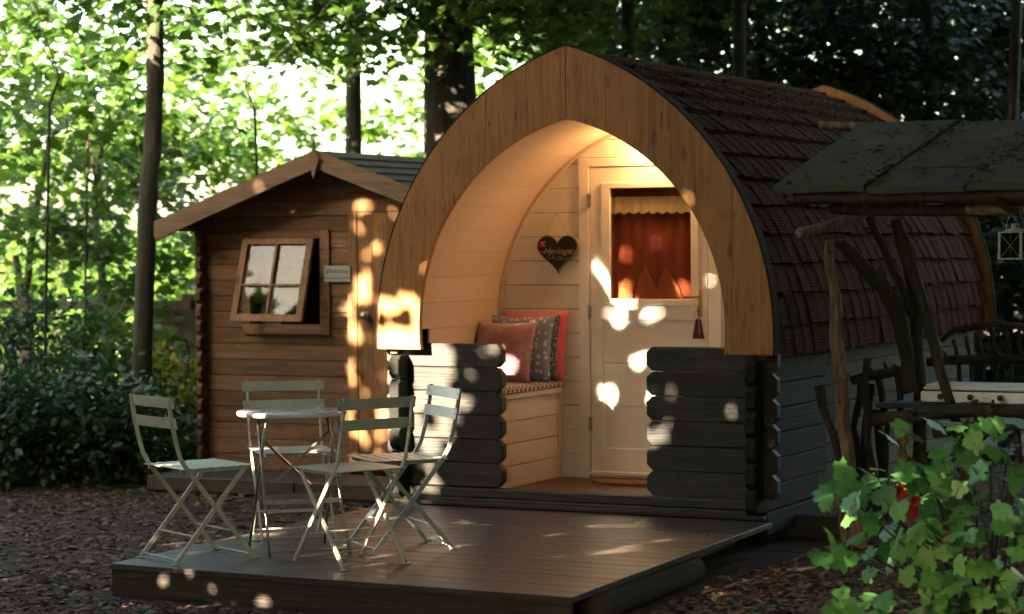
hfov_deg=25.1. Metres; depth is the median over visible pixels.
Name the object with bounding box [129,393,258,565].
folding chair
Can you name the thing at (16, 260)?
leaning tree
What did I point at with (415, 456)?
folding chair
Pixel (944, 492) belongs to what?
currant bush
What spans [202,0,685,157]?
oak tree
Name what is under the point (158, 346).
bush
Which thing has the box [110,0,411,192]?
woodland tree
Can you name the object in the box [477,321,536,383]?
cushion
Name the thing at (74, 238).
woodland tree
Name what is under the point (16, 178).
woodland tree
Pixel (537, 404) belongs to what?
porch bench
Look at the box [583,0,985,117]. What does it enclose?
evergreen tree
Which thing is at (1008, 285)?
evergreen tree
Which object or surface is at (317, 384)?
folding chair
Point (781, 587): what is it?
fallen twigs
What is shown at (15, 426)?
bush
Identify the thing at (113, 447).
bush
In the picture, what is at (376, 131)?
woodland tree
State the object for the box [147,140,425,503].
log cabin
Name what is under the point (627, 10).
maple tree
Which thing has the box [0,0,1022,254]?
sky
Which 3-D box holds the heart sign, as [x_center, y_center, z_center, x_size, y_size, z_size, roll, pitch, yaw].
[0.290,-0.404,14.513,0.291,0.389,0.058,0,2,20]
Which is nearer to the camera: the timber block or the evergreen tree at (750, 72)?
the timber block
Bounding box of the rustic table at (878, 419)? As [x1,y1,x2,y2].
[869,397,1023,541]
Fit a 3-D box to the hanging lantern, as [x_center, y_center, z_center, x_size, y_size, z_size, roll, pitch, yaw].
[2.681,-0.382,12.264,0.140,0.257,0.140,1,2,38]
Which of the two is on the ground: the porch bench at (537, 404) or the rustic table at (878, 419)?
the rustic table at (878, 419)
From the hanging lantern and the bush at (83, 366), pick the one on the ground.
the bush at (83, 366)
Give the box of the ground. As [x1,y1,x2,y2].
[0,257,1023,613]
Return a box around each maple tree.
[0,0,480,471]
[491,0,790,58]
[524,0,868,48]
[598,0,768,77]
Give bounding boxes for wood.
[538,0,1023,348]
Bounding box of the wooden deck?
[110,503,771,613]
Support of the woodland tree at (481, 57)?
on the ground
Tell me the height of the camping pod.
2.923 m
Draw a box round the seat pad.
[498,380,562,394]
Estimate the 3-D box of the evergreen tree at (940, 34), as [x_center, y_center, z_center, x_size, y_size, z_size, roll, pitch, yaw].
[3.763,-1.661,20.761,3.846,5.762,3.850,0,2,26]
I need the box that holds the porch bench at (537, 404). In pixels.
[498,387,561,487]
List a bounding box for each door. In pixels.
[357,212,397,470]
[587,166,707,478]
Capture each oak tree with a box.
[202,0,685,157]
[473,0,824,79]
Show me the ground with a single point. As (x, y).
(738, 559)
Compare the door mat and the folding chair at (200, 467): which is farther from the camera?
the door mat
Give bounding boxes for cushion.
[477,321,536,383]
[492,315,554,381]
[498,315,561,381]
[502,311,568,380]
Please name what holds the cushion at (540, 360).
on the seat pad
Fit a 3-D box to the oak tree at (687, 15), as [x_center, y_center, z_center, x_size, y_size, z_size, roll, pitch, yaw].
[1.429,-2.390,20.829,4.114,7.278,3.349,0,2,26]
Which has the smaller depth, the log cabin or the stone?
the stone
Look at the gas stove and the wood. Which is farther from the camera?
the wood
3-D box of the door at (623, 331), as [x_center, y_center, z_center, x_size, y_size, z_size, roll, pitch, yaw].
[0.836,0.100,14.271,0.800,1.941,0.091,0,2,26]
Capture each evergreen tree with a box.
[479,0,826,82]
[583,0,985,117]
[678,0,989,120]
[729,0,1023,220]
[854,0,1023,316]
[966,0,1023,447]
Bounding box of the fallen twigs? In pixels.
[0,465,1016,613]
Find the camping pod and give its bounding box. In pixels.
[376,44,995,544]
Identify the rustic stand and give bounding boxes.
[850,361,910,511]
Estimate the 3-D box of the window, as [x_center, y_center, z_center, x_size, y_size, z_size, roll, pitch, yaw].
[-1.636,-0.171,16.101,0.713,0.735,0.233,0,2,26]
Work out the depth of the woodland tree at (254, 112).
17.99 m
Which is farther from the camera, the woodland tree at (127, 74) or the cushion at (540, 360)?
the woodland tree at (127, 74)
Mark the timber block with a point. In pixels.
(809, 525)
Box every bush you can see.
[0,266,155,460]
[0,331,185,483]
[0,347,124,490]
[6,346,198,493]
[20,311,194,404]
[129,340,196,457]
[153,374,197,459]
[805,415,1023,613]
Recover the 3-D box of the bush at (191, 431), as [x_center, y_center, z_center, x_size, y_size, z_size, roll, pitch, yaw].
[-2.743,0.899,18.105,1.439,0.739,1.491,-1,2,-24]
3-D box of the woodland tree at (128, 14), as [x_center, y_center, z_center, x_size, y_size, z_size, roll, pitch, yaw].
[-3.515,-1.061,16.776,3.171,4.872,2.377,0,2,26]
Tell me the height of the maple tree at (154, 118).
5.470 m
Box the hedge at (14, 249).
[0,208,195,382]
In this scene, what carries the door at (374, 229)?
in the log cabin
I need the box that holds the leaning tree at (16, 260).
[2,106,135,365]
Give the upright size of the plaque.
0.110 m
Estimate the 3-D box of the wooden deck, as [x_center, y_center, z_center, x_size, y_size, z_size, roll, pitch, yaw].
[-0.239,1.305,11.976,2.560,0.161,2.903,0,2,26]
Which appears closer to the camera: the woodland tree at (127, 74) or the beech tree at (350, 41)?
the beech tree at (350, 41)
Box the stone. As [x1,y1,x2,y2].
[0,526,7,531]
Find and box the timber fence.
[0,294,196,432]
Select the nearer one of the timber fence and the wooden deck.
the wooden deck
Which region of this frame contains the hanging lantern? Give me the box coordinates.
[997,211,1023,258]
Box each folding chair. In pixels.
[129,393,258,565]
[242,379,337,543]
[290,395,415,570]
[343,384,461,554]
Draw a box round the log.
[574,557,705,613]
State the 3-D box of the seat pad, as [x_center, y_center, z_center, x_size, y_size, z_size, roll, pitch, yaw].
[-0.071,0.494,14.235,0.453,0.043,0.856,0,2,26]
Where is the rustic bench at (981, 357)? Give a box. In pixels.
[926,321,1023,520]
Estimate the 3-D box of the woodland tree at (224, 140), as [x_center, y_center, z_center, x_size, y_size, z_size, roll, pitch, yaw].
[-3.228,-0.695,23.855,3.112,3.750,3.569,-1,2,-21]
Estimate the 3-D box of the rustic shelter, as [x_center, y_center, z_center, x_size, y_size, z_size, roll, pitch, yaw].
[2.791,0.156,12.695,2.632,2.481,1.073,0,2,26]
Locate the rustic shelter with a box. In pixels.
[771,119,1023,550]
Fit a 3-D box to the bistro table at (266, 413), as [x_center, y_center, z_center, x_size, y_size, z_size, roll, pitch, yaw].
[-1.115,0.880,11.713,0.561,0.713,0.574,-1,2,-15]
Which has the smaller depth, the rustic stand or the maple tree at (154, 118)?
the rustic stand
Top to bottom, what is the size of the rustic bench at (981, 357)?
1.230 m
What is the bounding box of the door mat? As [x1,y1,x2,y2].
[591,478,646,485]
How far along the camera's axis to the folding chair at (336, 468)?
11.15 m
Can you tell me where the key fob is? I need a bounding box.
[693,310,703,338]
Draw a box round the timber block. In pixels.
[788,513,851,538]
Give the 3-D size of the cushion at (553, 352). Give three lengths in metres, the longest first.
0.430 x 0.420 x 0.101 m
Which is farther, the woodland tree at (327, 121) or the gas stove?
the woodland tree at (327, 121)
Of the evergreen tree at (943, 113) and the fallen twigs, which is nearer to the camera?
the fallen twigs
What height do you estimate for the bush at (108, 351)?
1.225 m
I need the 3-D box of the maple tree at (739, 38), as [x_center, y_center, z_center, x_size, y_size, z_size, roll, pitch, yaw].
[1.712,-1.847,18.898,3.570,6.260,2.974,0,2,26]
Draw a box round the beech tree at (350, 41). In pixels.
[100,0,596,153]
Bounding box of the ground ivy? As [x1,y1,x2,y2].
[134,487,1023,613]
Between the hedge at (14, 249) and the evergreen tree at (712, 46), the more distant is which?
the hedge at (14, 249)
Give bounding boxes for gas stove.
[921,381,1023,403]
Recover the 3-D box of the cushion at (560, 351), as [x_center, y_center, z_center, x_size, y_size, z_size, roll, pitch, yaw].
[0.131,0.245,14.575,0.470,0.440,0.119,0,-7,26]
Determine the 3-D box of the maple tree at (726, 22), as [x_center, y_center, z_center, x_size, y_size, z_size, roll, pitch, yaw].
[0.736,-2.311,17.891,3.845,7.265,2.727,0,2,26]
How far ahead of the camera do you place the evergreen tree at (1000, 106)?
21.33 m
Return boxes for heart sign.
[537,212,579,273]
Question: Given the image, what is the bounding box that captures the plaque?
[324,266,350,281]
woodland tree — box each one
[0,0,217,320]
[0,0,219,354]
[0,0,220,474]
[0,20,258,384]
[33,60,319,316]
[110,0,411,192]
[167,0,357,175]
[214,47,485,178]
[376,16,536,153]
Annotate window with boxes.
[230,230,330,334]
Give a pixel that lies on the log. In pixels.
(625, 597)
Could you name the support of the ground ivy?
on the ground
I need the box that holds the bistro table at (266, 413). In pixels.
[236,407,350,557]
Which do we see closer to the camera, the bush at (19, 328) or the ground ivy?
the ground ivy

